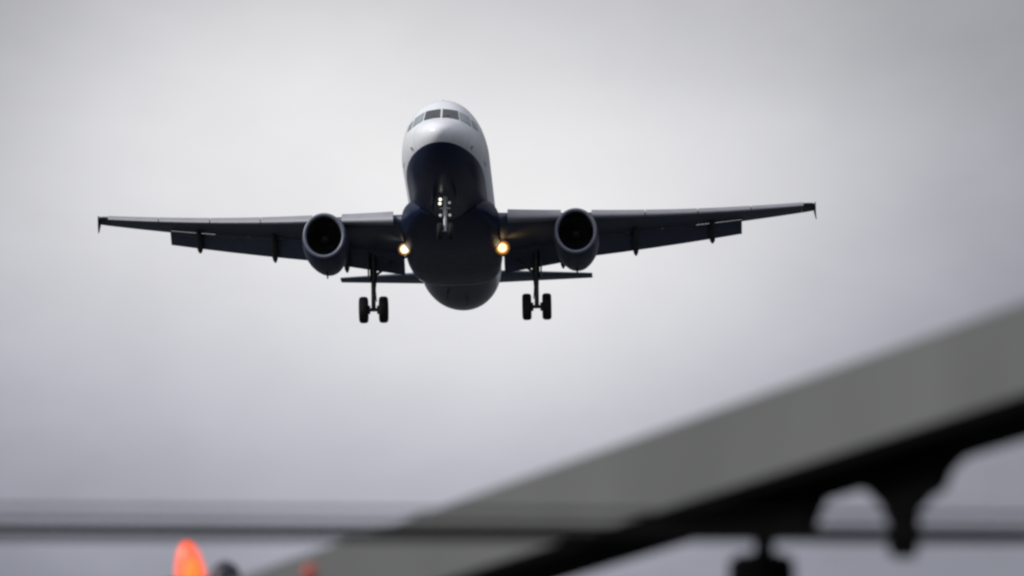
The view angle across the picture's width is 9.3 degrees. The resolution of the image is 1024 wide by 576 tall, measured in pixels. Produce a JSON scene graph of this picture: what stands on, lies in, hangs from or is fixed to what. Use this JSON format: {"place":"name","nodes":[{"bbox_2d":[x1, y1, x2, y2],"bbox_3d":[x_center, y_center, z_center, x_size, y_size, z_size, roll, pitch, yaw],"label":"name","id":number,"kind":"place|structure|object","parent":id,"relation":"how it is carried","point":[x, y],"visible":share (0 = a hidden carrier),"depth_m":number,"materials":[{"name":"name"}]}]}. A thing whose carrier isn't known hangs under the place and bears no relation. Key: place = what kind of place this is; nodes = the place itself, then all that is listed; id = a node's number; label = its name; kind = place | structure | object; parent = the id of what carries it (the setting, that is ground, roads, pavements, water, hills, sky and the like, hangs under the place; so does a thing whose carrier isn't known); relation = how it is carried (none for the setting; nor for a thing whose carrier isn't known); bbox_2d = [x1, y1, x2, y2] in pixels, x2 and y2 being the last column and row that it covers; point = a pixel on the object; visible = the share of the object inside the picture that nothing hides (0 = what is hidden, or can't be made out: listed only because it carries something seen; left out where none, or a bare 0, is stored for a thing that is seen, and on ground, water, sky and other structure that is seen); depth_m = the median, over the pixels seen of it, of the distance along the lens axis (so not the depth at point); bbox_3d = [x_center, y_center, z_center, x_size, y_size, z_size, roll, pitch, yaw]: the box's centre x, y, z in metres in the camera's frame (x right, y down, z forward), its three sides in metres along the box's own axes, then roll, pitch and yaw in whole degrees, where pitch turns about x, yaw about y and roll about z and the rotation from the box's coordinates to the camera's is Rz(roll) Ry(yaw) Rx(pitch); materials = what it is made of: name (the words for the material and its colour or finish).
{"place":"outdoors","nodes":[
{"label":"outdoors","id":0,"kind":"place"},
{"bbox_2d":[175,541,205,575],"bbox_3d":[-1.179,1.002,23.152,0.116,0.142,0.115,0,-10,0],"label":"beacon","id":1,"kind":"object","parent":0,"point":[189,561],"visible":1,"depth_m":23.11,"materials":[{"name":"orange"}]},
{"bbox_2d":[209,561,240,575],"bbox_3d":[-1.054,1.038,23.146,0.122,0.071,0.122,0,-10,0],"label":"unlit lamp","id":2,"kind":"object","parent":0,"point":[224,568],"visible":1,"depth_m":23.10,"materials":[{"name":"black plastic"}]},
{"bbox_2d":[98,100,816,322],"bbox_3d":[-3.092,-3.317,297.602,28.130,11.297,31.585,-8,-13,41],"label":"airliner","id":3,"kind":"object","parent":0,"point":[453,235],"visible":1,"depth_m":291.17,"materials":[{"name":"paint"}]},
{"bbox_2d":[0,0,1023,575],"label":"sky","id":4,"kind":"structure","parent":0,"point":[138,368],"materials":[{"name":"grey"}]},
{"bbox_2d":[245,302,1023,575],"bbox_3d":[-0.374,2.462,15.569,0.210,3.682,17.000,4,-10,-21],"label":"overhead beam","id":5,"kind":"structure","parent":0,"point":[910,427],"depth_m":13.32,"materials":[{"name":"grey metal"}]},
{"label":"ground","id":6,"kind":"structure","parent":0,"visible":0},
{"bbox_2d":[0,506,1023,542],"bbox_3d":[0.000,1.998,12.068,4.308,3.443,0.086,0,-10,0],"label":"fence","id":7,"kind":"object","parent":6,"relation":"on","point":[643,533],"visible":1,"depth_m":12.28,"materials":[{"name":"metal"}]}
]}

